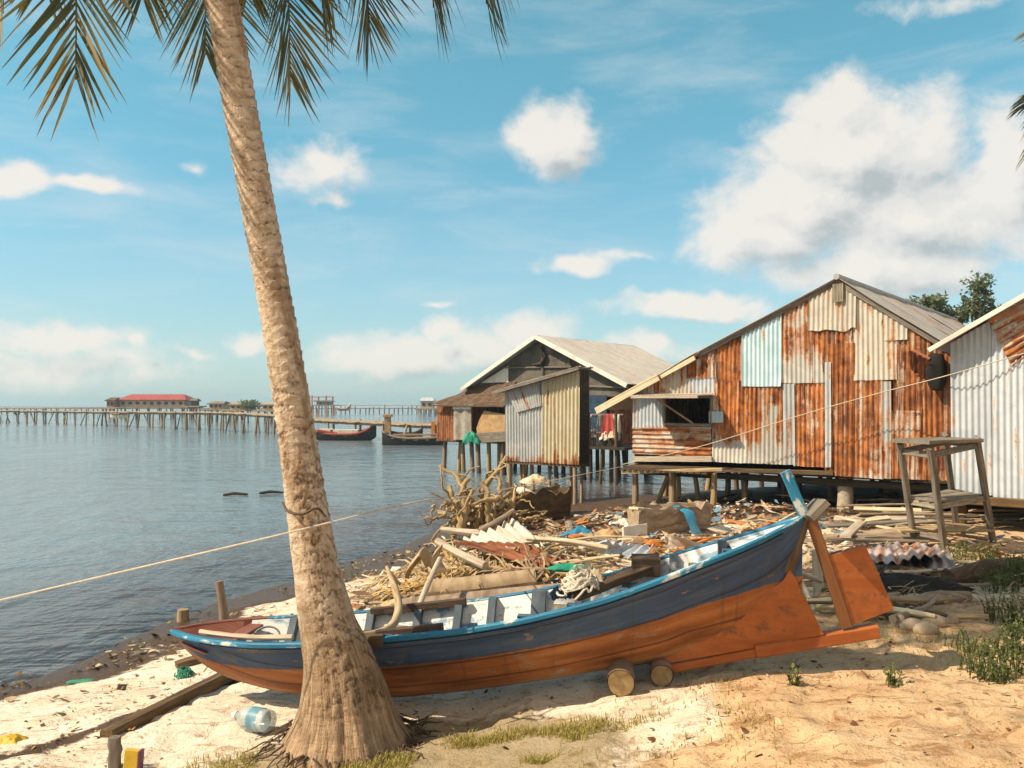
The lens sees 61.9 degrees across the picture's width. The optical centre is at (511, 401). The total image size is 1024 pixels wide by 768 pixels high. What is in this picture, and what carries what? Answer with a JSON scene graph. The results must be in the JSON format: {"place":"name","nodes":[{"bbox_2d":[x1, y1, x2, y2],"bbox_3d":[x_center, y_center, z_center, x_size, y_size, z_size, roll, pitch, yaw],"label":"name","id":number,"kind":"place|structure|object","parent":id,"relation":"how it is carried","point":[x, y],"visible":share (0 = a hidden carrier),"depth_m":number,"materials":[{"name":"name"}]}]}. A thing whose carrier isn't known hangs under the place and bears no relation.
{"place":"outdoors","nodes":[
{"label":"outdoors","id":0,"kind":"place"},
{"bbox_2d":[0,403,878,685],"bbox_3d":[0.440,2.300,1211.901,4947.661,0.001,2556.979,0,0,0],"label":"sea water","id":1,"kind":"structure","parent":0,"point":[78,502],"depth_m":19.73,"materials":[{"name":"liquid"}]},
{"bbox_2d":[96,397,130,419],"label":"pier hut","id":2,"kind":"object","parent":1,"relation":"in","point":[113,401],"visible":0.55,"depth_m":111.20,"materials":[{"name":"paint"}]},
{"bbox_2d":[114,394,203,419],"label":"pier house","id":3,"kind":"structure","parent":1,"relation":"in","point":[149,401],"depth_m":112.35,"materials":[{"name":"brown wood"}]},
{"bbox_2d":[198,401,229,422],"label":"pier hut","id":4,"kind":"object","parent":1,"relation":"in","point":[216,406],"visible":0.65,"depth_m":95.20,"materials":[{"name":"grey wood"}]},
{"bbox_2d":[0,407,436,441],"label":"pier","id":5,"kind":"structure","parent":1,"relation":"in","point":[360,423],"depth_m":68.82,"materials":[{"name":"brown wood"}]},
{"bbox_2d":[0,405,436,413],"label":"walkway","id":6,"kind":"structure","parent":5,"relation":"attached to","point":[384,408],"depth_m":164.90,"materials":[{"name":"brown wood"}]},
{"bbox_2d":[219,402,256,422],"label":"pier hut","id":7,"kind":"object","parent":1,"relation":"in","point":[233,406],"visible":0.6,"depth_m":92.16,"materials":[{"name":"brown wood"}]},
{"bbox_2d":[236,399,262,410],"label":"bush","id":8,"kind":"object","parent":7,"relation":"on","point":[252,404],"visible":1,"depth_m":91.53,"materials":[{"name":"green plant"}]},
{"bbox_2d":[251,402,273,423],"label":"pier hut","id":9,"kind":"object","parent":1,"relation":"in","point":[267,406],"visible":0.44,"depth_m":90.00,"materials":[{"name":"brown wood"}]},
{"bbox_2d":[316,421,376,440],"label":"fishing boat","id":10,"kind":"object","parent":1,"relation":"on","point":[368,434],"visible":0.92,"depth_m":50.81,"materials":[{"name":"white wood"}]},
{"bbox_2d":[381,414,447,444],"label":"fishing boat","id":11,"kind":"object","parent":1,"relation":"on","point":[388,438],"visible":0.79,"depth_m":45.28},
{"bbox_2d":[415,398,436,415],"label":"pier hut","id":12,"kind":"object","parent":1,"relation":"in","point":[425,403],"visible":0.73,"depth_m":140.20,"materials":[{"name":"grey metal"}]},
{"bbox_2d":[0,481,1023,767],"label":"beach ground","id":13,"kind":"structure","parent":0,"point":[812,703],"depth_m":4.93,"materials":[{"name":"sand"}]},
{"bbox_2d":[0,733,28,744],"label":"yellow wrapper","id":14,"kind":"object","parent":13,"relation":"on","point":[9,738],"visible":0.98,"depth_m":5.09,"materials":[{"name":"plastic"}]},
{"bbox_2d":[107,735,122,767],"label":"short peg","id":15,"kind":"object","parent":13,"relation":"on","point":[114,746],"visible":1,"depth_m":4.48,"materials":[{"name":"grey wood"}]},
{"bbox_2d":[123,748,144,767],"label":"packet","id":16,"kind":"object","parent":13,"relation":"on","point":[133,757],"visible":1,"depth_m":4.45,"materials":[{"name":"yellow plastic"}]},
{"bbox_2d":[100,673,233,737],"bbox_3d":[-2.163,1.956,5.674,0.101,0.114,1.522,0,0,14],"label":"beach timber","id":17,"kind":"object","parent":13,"relation":"on","point":[182,697],"visible":0.59,"depth_m":5.42,"materials":[{"name":"brown wood"}]},
{"bbox_2d":[174,666,194,678],"bbox_3d":[-2.529,2.079,6.566,0.142,0.089,0.146,0,0,22],"label":"green rope","id":18,"kind":"object","parent":13,"relation":"on","point":[184,672],"visible":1,"depth_m":6.54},
{"bbox_2d":[175,656,200,668],"bbox_3d":[-2.619,2.123,7.020,0.282,0.089,0.112,0,0,-33],"label":"beach timber","id":19,"kind":"object","parent":13,"relation":"on","point":[188,661],"visible":0.52,"depth_m":6.96,"materials":[{"name":"brown wood"}]},
{"bbox_2d":[215,580,228,619],"bbox_3d":[-2.958,2.081,8.712,0.146,0.515,0.098,0,0,0],"label":"mooring stake","id":20,"kind":"object","parent":13,"relation":"on","point":[222,601],"visible":0.74,"depth_m":8.68,"materials":[{"name":"brown wood"}]},
{"bbox_2d":[231,706,270,732],"bbox_3d":[-1.508,1.832,4.948,0.280,0.137,0.136,0,0,28],"label":"water bottle","id":21,"kind":"object","parent":13,"relation":"on","point":[251,714],"visible":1,"depth_m":4.95,"materials":[{"name":"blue plastic"}]},
{"bbox_2d":[0,540,507,763],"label":"seaweed wrack","id":22,"kind":"object","parent":13,"relation":"on","point":[119,686],"visible":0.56,"depth_m":7.43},
{"bbox_2d":[0,0,518,767],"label":"coconut palm","id":23,"kind":"object","parent":13,"relation":"on","point":[346,712],"visible":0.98,"depth_m":4.65,"materials":[{"name":"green plant"}]},
{"bbox_2d":[348,553,427,599],"bbox_3d":[-1.255,1.893,8.964,1.130,0.562,0.786,0,0,0],"label":"dry palm leaf","id":24,"kind":"object","parent":13,"relation":"on","point":[397,574],"visible":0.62,"depth_m":8.91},
{"bbox_2d":[405,547,431,581],"bbox_3d":[-0.955,1.668,8.748,0.321,0.357,0.147,0,0,-32],"label":"palm spathe","id":25,"kind":"object","parent":13,"relation":"on","point":[423,554],"visible":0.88,"depth_m":8.74,"materials":[{"name":"brown plant"}]},
{"bbox_2d":[363,563,480,606],"bbox_3d":[-0.729,1.800,8.051,1.642,0.508,0.767,0,0,22],"label":"dry palm leaf","id":26,"kind":"object","parent":13,"relation":"on","point":[407,587],"visible":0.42,"depth_m":8.15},
{"bbox_2d":[417,556,441,602],"bbox_3d":[-0.691,1.503,7.101,0.054,0.331,0.632,0,0,11],"label":"leaning pole","id":27,"kind":"object","parent":13,"relation":"on","point":[427,585],"visible":0.84,"depth_m":7.10,"materials":[{"name":"brown wood"}]},
{"bbox_2d":[387,540,492,599],"bbox_3d":[-0.724,1.686,8.412,1.156,0.626,0.773,0,0,21],"label":"dry palm leaf","id":28,"kind":"object","parent":13,"relation":"on","point":[466,567],"visible":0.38,"depth_m":8.33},
{"bbox_2d":[413,541,521,577],"bbox_3d":[-0.425,1.776,8.941,1.698,0.617,0.758,0,0,39],"label":"dry palm leaf","id":29,"kind":"object","parent":13,"relation":"on","point":[492,557],"visible":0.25,"depth_m":8.84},
{"bbox_2d":[402,583,560,603],"bbox_3d":[-0.204,1.704,7.354,1.527,0.367,0.239,0,0,10],"label":"wooden plank","id":30,"kind":"object","parent":13,"relation":"on","point":[482,593],"visible":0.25,"depth_m":7.32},
{"bbox_2d":[427,568,537,595],"bbox_3d":[-0.275,1.678,7.816,1.029,0.321,0.243,0,0,6],"label":"palm log","id":31,"kind":"object","parent":13,"relation":"on","point":[519,578],"visible":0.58,"depth_m":7.73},
{"bbox_2d":[466,541,568,581],"bbox_3d":[-0.048,1.640,8.052,1.228,0.587,0.722,0,0,13],"label":"dry palm leaf","id":32,"kind":"object","parent":31,"relation":"on","point":[542,569],"visible":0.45,"depth_m":8.04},
{"bbox_2d":[547,563,583,570],"bbox_3d":[0.527,1.523,7.898,0.402,0.060,0.147,0,0,-5],"label":"green plastic","id":33,"kind":"object","parent":32,"relation":"on","point":[564,567],"visible":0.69,"depth_m":7.86,"materials":[{"name":"plastic"}]},
{"bbox_2d":[419,455,558,542],"bbox_3d":[-0.413,1.771,13.769,2.275,1.794,1.712,0,0,21],"label":"root stump","id":34,"kind":"object","parent":13,"relation":"on","point":[463,515],"visible":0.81,"depth_m":13.58,"materials":[{"name":"brown wood"}]},
{"bbox_2d":[436,551,542,584],"bbox_3d":[-0.293,1.714,8.406,1.492,0.493,0.763,0,0,37],"label":"dry palm leaf","id":35,"kind":"object","parent":13,"relation":"on","point":[494,564],"visible":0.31,"depth_m":8.28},
{"bbox_2d":[434,538,488,569],"bbox_3d":[-0.501,1.482,8.355,0.091,0.233,0.726,0,0,-45],"label":"thick pole","id":36,"kind":"object","parent":35,"relation":"on","point":[465,556],"visible":0.97,"depth_m":8.30,"materials":[{"name":"brown wood"}]},
{"bbox_2d":[463,518,550,556],"bbox_3d":[-0.057,1.444,9.102,0.755,0.266,0.966,0,0,-27],"label":"iron sheet","id":37,"kind":"object","parent":13,"relation":"on","point":[513,530],"visible":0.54,"depth_m":9.24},
{"bbox_2d":[478,508,514,531],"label":"branch","id":38,"kind":"object","parent":37,"relation":"on","point":[493,523],"visible":0.98,"depth_m":9.48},
{"bbox_2d":[0,582,1023,767],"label":"leaf litter","id":39,"kind":"object","parent":13,"relation":"on","point":[967,744],"visible":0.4,"depth_m":4.85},
{"bbox_2d":[454,540,569,566],"bbox_3d":[0.004,1.512,8.646,0.593,0.150,1.199,0,0,-41],"label":"iron sheet","id":40,"kind":"object","parent":13,"relation":"on","point":[492,547],"visible":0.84,"depth_m":8.60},
{"bbox_2d":[170,469,893,696],"bbox_3d":[-0.005,1.122,5.228,4.465,1.461,0.832,0,0,9],"label":"wooden boat","id":41,"kind":"object","parent":13,"relation":"on","point":[737,597],"visible":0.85,"depth_m":4.96,"materials":[{"name":"paint"}]},
{"bbox_2d":[364,633,384,646],"bbox_3d":[-0.890,1.378,4.946,0.295,0.066,0.079,0,0,8],"label":"weathered block","id":42,"kind":"object","parent":41,"relation":"on","point":[374,640],"depth_m":4.90,"materials":[{"name":"brown wood"}]},
{"bbox_2d":[364,566,402,633],"bbox_3d":[-0.790,1.251,5.409,0.206,0.262,0.894,0,0,0],"label":"bent branch","id":43,"kind":"object","parent":41,"relation":"on","point":[395,619],"visible":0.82,"depth_m":5.40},
{"bbox_2d":[570,566,652,600],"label":"timber beam","id":44,"kind":"structure","parent":41,"relation":"in","point":[609,582],"depth_m":5.13,"materials":[{"name":"brown wood"}]},
{"bbox_2d":[556,565,601,600],"bbox_3d":[0.401,1.068,5.085,0.248,0.184,0.279,0,0,26],"label":"rope heap","id":45,"kind":"object","parent":44,"relation":"on","point":[579,578],"visible":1,"depth_m":5.01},
{"bbox_2d":[631,554,659,576],"bbox_3d":[0.830,1.013,5.300,0.170,0.115,0.160,0,0,6],"label":"wooden block","id":46,"kind":"object","parent":44,"relation":"on","point":[642,560],"depth_m":5.22,"materials":[{"name":"brown wood"}]},
{"bbox_2d":[505,482,571,523],"bbox_3d":[0.463,1.750,14.914,1.072,0.695,0.619,0,0,-23],"label":"broken boat","id":47,"kind":"object","parent":13,"relation":"on","point":[557,505],"visible":0.64,"depth_m":14.71,"materials":[{"name":"brown wood"}]},
{"bbox_2d":[519,474,549,485],"bbox_3d":[0.386,1.351,14.921,0.459,0.196,0.433,0,0,-20],"label":"pale cloth","id":48,"kind":"object","parent":47,"relation":"on","point":[534,478],"visible":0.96,"depth_m":14.78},
{"bbox_2d":[491,366,592,503],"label":"stilt shed","id":49,"kind":"structure","parent":13,"relation":"on","point":[547,422],"depth_m":18.81,"materials":[{"name":"metal"}]},
{"bbox_2d":[430,335,672,495],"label":"stilt house","id":50,"kind":"structure","parent":13,"relation":"on","point":[476,407],"depth_m":26.60,"materials":[{"name":"grey wood"}]},
{"bbox_2d":[601,414,613,435],"bbox_3d":[2.706,0.651,23.934,0.450,0.647,0.122,0,0,40],"label":"garment","id":51,"kind":"object","parent":50,"relation":"hanging from","point":[608,422],"visible":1,"depth_m":23.92,"materials":[{"name":"red fabric"}]},
{"bbox_2d":[178,596,1022,767],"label":"dry grass","id":52,"kind":"structure","parent":13,"relation":"on","point":[402,760],"depth_m":4.49,"materials":[{"name":"green plant"}]},
{"bbox_2d":[203,519,1023,676],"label":"dry stalks","id":53,"kind":"object","parent":13,"relation":"on","point":[816,596],"visible":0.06,"depth_m":8.66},
{"bbox_2d":[579,540,655,558],"bbox_3d":[1.173,1.534,8.897,0.946,0.220,0.270,0,0,-24],"label":"iron sheet","id":54,"kind":"object","parent":13,"relation":"on","point":[624,549],"visible":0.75,"depth_m":8.91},
{"bbox_2d":[607,659,634,696],"bbox_3d":[0.681,1.588,5.334,0.168,0.182,0.963,0,0,7],"label":"log roller","id":55,"kind":"object","parent":13,"relation":"on","point":[620,678],"visible":0.49,"depth_m":4.86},
{"bbox_2d":[622,523,646,537],"bbox_3d":[1.548,1.660,10.751,0.456,0.231,0.031,0,0,-42],"label":"white board","id":56,"kind":"object","parent":13,"relation":"on","point":[635,530],"visible":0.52,"depth_m":10.72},
{"bbox_2d":[649,659,673,686],"bbox_3d":[0.930,1.576,5.432,0.135,0.162,0.962,0,0,7],"label":"log roller","id":57,"kind":"object","parent":13,"relation":"on","point":[661,672],"visible":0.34,"depth_m":4.96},
{"bbox_2d":[627,501,711,536],"bbox_3d":[2.128,1.566,11.539,1.052,0.481,0.550,0,0,-14],"label":"old dugout","id":58,"kind":"object","parent":13,"relation":"on","point":[669,518],"visible":0.63,"depth_m":11.32,"materials":[{"name":"wood"}]},
{"bbox_2d":[674,505,700,533],"bbox_3d":[2.289,1.563,11.338,0.190,0.344,0.471,0,0,-26],"label":"tarp","id":59,"kind":"object","parent":58,"relation":"hanging from","point":[690,517],"visible":0.9,"depth_m":11.18,"materials":[{"name":"plastic"}]},
{"bbox_2d":[667,535,701,550],"bbox_3d":[2.021,1.627,9.754,0.514,0.190,0.129,0,0,17],"label":"iron sheet","id":60,"kind":"object","parent":13,"relation":"on","point":[676,542],"visible":0.88,"depth_m":9.80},
{"bbox_2d":[349,498,1023,610],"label":"beach litter","id":61,"kind":"object","parent":13,"relation":"on","point":[716,517],"visible":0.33,"depth_m":11.48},
{"bbox_2d":[595,273,964,511],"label":"rusty shack","id":62,"kind":"structure","parent":13,"relation":"on","point":[838,339],"depth_m":14.08,"materials":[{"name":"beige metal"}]},
{"bbox_2d":[0,463,636,600],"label":"mooring rope","id":63,"kind":"object","parent":62,"relation":"attached to","point":[101,576],"visible":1,"depth_m":4.43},
{"bbox_2d":[631,393,715,426],"bbox_3d":[2.731,0.134,15.186,1.651,0.594,0.715,0,0,38],"label":"window","id":64,"kind":"structure","parent":62,"relation":"in","point":[681,395],"depth_m":15.07,"materials":[{"name":"grey wood"}]},
{"bbox_2d":[623,353,1023,464],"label":"clothes line","id":65,"kind":"object","parent":62,"relation":"attached to","point":[837,404],"visible":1,"depth_m":13.19,"materials":[{"name":"fabric"}]},
{"bbox_2d":[910,349,929,377],"bbox_3d":[6.103,-0.559,12.749,0.297,0.461,0.365,0,0,33],"label":"broken hood","id":66,"kind":"object","parent":62,"relation":"attached to","point":[919,362],"visible":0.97,"depth_m":12.73,"materials":[{"name":"brown metal"}]},
{"bbox_2d":[925,353,946,390],"bbox_3d":[6.293,-0.443,12.663,0.294,0.557,0.302,0,0,0],"label":"sacking bundle","id":67,"kind":"object","parent":62,"relation":"hanging from","point":[936,367],"visible":0.94,"depth_m":12.57,"materials":[{"name":"fabric"}]},
{"bbox_2d":[783,663,803,685],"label":"weed","id":68,"kind":"object","parent":13,"relation":"on","point":[797,682],"visible":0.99,"depth_m":4.72,"materials":[{"name":"green plant"}]},
{"bbox_2d":[811,549,823,626],"bbox_3d":[2.318,1.444,6.451,0.101,0.503,1.051,0,0,19],"label":"upright post","id":69,"kind":"object","parent":13,"relation":"on","point":[818,573],"visible":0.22,"depth_m":6.87,"materials":[{"name":"wood"}]},
{"bbox_2d":[823,528,902,542],"bbox_3d":[4.308,1.659,10.595,1.145,0.142,0.134,0,0,-11],"label":"plank","id":70,"kind":"object","parent":13,"relation":"on","point":[891,531],"visible":0.33,"depth_m":10.64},
{"bbox_2d":[834,515,908,533],"bbox_3d":[4.833,1.639,11.383,0.122,0.146,1.087,0,0,-41],"label":"plank","id":71,"kind":"object","parent":13,"relation":"on","point":[854,520],"visible":0.53,"depth_m":11.56,"materials":[{"name":"brown wood"}]},
{"bbox_2d":[822,519,927,527],"bbox_3d":[4.849,1.616,11.384,1.438,0.085,0.141,0,0,-8],"label":"plank","id":72,"kind":"object","parent":71,"relation":"on","point":[848,524],"visible":0.6,"depth_m":11.33,"materials":[{"name":"brown wood"}]},
{"bbox_2d":[815,604,935,618],"bbox_3d":[2.605,1.511,6.156,0.822,0.112,0.061,0,0,39],"label":"stick","id":73,"kind":"object","parent":13,"relation":"on","point":[918,613],"visible":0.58,"depth_m":6.02,"materials":[{"name":"brown wood"}]},
{"bbox_2d":[824,537,928,542],"bbox_3d":[4.372,1.657,10.244,1.180,0.078,0.146,0,0,6],"label":"plank","id":74,"kind":"object","parent":13,"relation":"on","point":[875,540],"visible":0.98,"depth_m":10.19,"materials":[{"name":"brown wood"}]},
{"bbox_2d":[883,662,904,687],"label":"weed","id":75,"kind":"object","parent":13,"relation":"on","point":[889,678],"visible":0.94,"depth_m":4.73,"materials":[{"name":"green plant"}]},
{"bbox_2d":[824,573,974,594],"bbox_3d":[3.238,1.513,7.162,1.237,0.147,0.545,0,0,0],"label":"dark tarpaulin","id":76,"kind":"object","parent":13,"relation":"on","point":[904,579],"visible":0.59,"depth_m":7.02,"materials":[{"name":"fabric"}]},
{"bbox_2d":[853,533,950,542],"bbox_3d":[4.699,1.641,10.345,1.138,0.093,0.141,0,0,6],"label":"plank","id":77,"kind":"object","parent":13,"relation":"on","point":[894,536],"visible":0.65,"depth_m":10.30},
{"bbox_2d":[839,521,866,537],"bbox_3d":[4.268,1.585,10.657,0.133,0.071,1.187,0,0,31],"label":"plank","id":78,"kind":"object","parent":77,"relation":"on","point":[852,529],"visible":1,"depth_m":10.53,"materials":[{"name":"brown wood"}]},
{"bbox_2d":[868,541,944,564],"bbox_3d":[3.886,1.494,8.466,0.669,0.241,2.267,0,0,23],"label":"iron sheet","id":79,"kind":"object","parent":13,"relation":"on","point":[879,553],"visible":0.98,"depth_m":8.27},
{"bbox_2d":[899,618,921,630],"bbox_3d":[2.743,1.533,5.841,0.176,0.105,0.125,0,0,0],"label":"stone","id":80,"kind":"object","parent":13,"relation":"on","point":[907,624],"visible":0.56,"depth_m":5.81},
{"bbox_2d":[872,549,956,574],"bbox_3d":[3.747,1.509,8.100,0.804,0.107,1.459,0,0,23],"label":"iron sheet","id":81,"kind":"object","parent":13,"relation":"on","point":[945,560],"visible":0.49,"depth_m":7.99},
{"bbox_2d":[884,568,950,572],"bbox_3d":[3.599,1.506,7.608,0.647,0.052,0.037,0,0,-2],"label":"stick","id":82,"kind":"object","parent":81,"relation":"on","point":[917,571],"visible":0.83,"depth_m":7.60,"materials":[{"name":"brown wood"}]},
{"bbox_2d":[889,594,940,623],"bbox_3d":[2.943,1.490,6.160,0.844,0.081,0.085,0,0,-43],"label":"stick","id":83,"kind":"object","parent":13,"relation":"on","point":[893,618],"visible":0.84,"depth_m":5.99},
{"bbox_2d":[888,595,951,602],"bbox_3d":[3.036,1.474,6.390,0.510,0.065,0.049,0,0,-1],"label":"stick","id":84,"kind":"object","parent":13,"relation":"on","point":[905,599],"visible":0.8,"depth_m":6.38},
{"bbox_2d":[912,621,938,635],"bbox_3d":[2.784,1.533,5.743,0.172,0.102,0.119,0,0,0],"label":"stone","id":85,"kind":"object","parent":13,"relation":"on","point":[923,628],"visible":0.77,"depth_m":5.70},
{"bbox_2d":[920,615,946,627],"bbox_3d":[2.937,1.531,5.942,0.178,0.106,0.127,0,0,0],"label":"stone","id":86,"kind":"object","parent":13,"relation":"on","point":[939,621],"visible":0.56,"depth_m":5.89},
{"bbox_2d":[896,591,972,606],"bbox_3d":[3.237,1.520,6.582,0.692,0.119,0.114,0,0,-17],"label":"half log","id":87,"kind":"object","parent":13,"relation":"on","point":[959,596],"visible":0.51,"depth_m":6.58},
{"bbox_2d":[905,290,969,323],"bbox_3d":[13.906,-0.991,27.515,1.693,5.126,3.030,0,0,43],"label":"broadleaf tree","id":88,"kind":"object","parent":13,"relation":"on","point":[933,302],"visible":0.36,"depth_m":26.81,"materials":[{"name":"green plant"}]},
{"bbox_2d":[892,432,996,550],"bbox_3d":[5.343,1.085,10.362,0.822,1.467,2.672,0,0,38],"label":"wooden stand","id":89,"kind":"object","parent":13,"relation":"on","point":[937,498],"visible":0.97,"depth_m":9.90,"materials":[{"name":"grey wood"}]},
{"bbox_2d":[894,526,994,532],"bbox_3d":[5.256,1.546,10.359,1.286,0.082,0.141,0,0,-11],"label":"plank","id":90,"kind":"object","parent":13,"relation":"on","point":[954,529],"visible":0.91,"depth_m":10.33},
{"bbox_2d":[937,539,982,560],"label":"weed","id":91,"kind":"object","parent":13,"relation":"on","point":[965,552],"visible":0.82,"depth_m":9.44,"materials":[{"name":"green plant"}]},
{"bbox_2d":[927,293,1023,523],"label":"grey shack","id":92,"kind":"structure","parent":13,"relation":"on","point":[987,403],"depth_m":11.37,"materials":[{"name":"metal"}]},
{"bbox_2d":[942,626,1008,657],"bbox_3d":[2.898,1.509,5.334,0.359,0.172,0.330,0,0,0],"label":"weed","id":93,"kind":"object","parent":13,"relation":"on","point":[975,640],"visible":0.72,"depth_m":5.31,"materials":[{"name":"green plant"}]},
{"bbox_2d":[950,270,1001,324],"bbox_3d":[14.761,-1.361,26.981,2.216,5.738,1.232,0,0,0],"label":"broadleaf tree","id":94,"kind":"object","parent":13,"relation":"on","point":[975,304],"visible":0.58,"depth_m":26.85,"materials":[{"name":"green plant"}]},
{"bbox_2d":[940,557,1023,582],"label":"half log","id":95,"kind":"object","parent":13,"relation":"on","point":[964,573],"visible":0.57,"depth_m":7.42,"materials":[{"name":"brown wood"}]},
{"bbox_2d":[968,544,999,560],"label":"weed","id":96,"kind":"object","parent":13,"relation":"on","point":[987,554],"visible":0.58,"depth_m":9.07,"materials":[{"name":"green plant"}]},
{"bbox_2d":[955,639,1023,684],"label":"weed","id":97,"kind":"object","parent":13,"relation":"on","point":[993,666],"visible":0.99,"depth_m":4.85,"materials":[{"name":"green plant"}]},
{"bbox_2d":[975,567,1020,593],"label":"weed","id":98,"kind":"object","parent":13,"relation":"on","point":[996,582],"visible":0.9,"depth_m":7.00,"materials":[{"name":"green plant"}]},
{"bbox_2d":[977,586,1023,629],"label":"weed","id":99,"kind":"object","parent":13,"relation":"on","point":[1014,608],"visible":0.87,"depth_m":6.00,"materials":[{"name":"green plant"}]},
{"bbox_2d":[988,548,1023,586],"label":"weed","id":100,"kind":"object","parent":13,"relation":"on","point":[1017,567],"visible":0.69,"depth_m":7.32,"materials":[{"name":"green plant"}]},
{"bbox_2d":[988,610,1023,661],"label":"weed","id":101,"kind":"object","parent":13,"relation":"on","point":[1015,646],"visible":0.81,"depth_m":5.24,"materials":[{"name":"green plant"}]},
{"bbox_2d":[1007,32,1023,172],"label":"coconut palm","id":102,"kind":"object","parent":13,"relation":"on","point":[1018,103],"visible":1,"depth_m":18.91,"materials":[{"name":"green plant"}]},
{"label":"plank","id":103,"kind":"object","parent":13,"relation":"on","visible":0},
{"bbox_2d":[834,516,924,520],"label":"plank","id":104,"kind":"object","parent":103,"relation":"on","point":[891,518],"visible":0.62,"depth_m":11.74,"materials":[{"name":"brown wood"}]},
{"bbox_2d":[854,517,864,520],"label":"plank","id":105,"kind":"object","parent":104,"relation":"on","point":[861,518],"visible":0.33,"depth_m":11.71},
{"bbox_2d":[851,511,931,515],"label":"plank","id":106,"kind":"object","parent":105,"relation":"on","point":[914,512],"visible":0.26,"depth_m":12.11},
{"bbox_2d":[854,506,920,511],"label":"plank","id":107,"kind":"object","parent":106,"relation":"on","point":[896,509],"visible":0.92,"depth_m":12.42,"materials":[{"name":"brown wood"}]},
{"bbox_2d":[0,0,1023,402],"label":"sky","id":108,"kind":"structure","parent":0,"point":[661,178],"materials":[{"name":"blue"}]},
{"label":"plank","id":109,"kind":"object","parent":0,"visible":0},
{"bbox_2d":[523,541,552,544],"bbox_3d":[0.275,1.501,8.991,0.041,0.157,0.757,0,0,26],"label":"stick","id":110,"kind":"object","parent":109,"relation":"on","point":[531,542],"visible":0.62,"depth_m":8.83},
{"bbox_2d":[526,536,608,550],"bbox_3d":[0.552,1.440,8.723,0.891,0.105,0.092,0,0,25],"label":"long pole","id":111,"kind":"object","parent":110,"relation":"on","point":[571,542],"visible":1,"depth_m":8.67,"materials":[{"name":"brown wood"}]},
{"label":"stick","id":112,"kind":"object","parent":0,"visible":0},
{"bbox_2d":[440,527,485,535],"bbox_3d":[-0.559,1.470,9.707,0.643,0.092,0.093,0,0,40],"label":"long pole","id":113,"kind":"object","parent":112,"relation":"on","point":[464,532],"visible":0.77,"depth_m":9.70,"materials":[{"name":"brown wood"}]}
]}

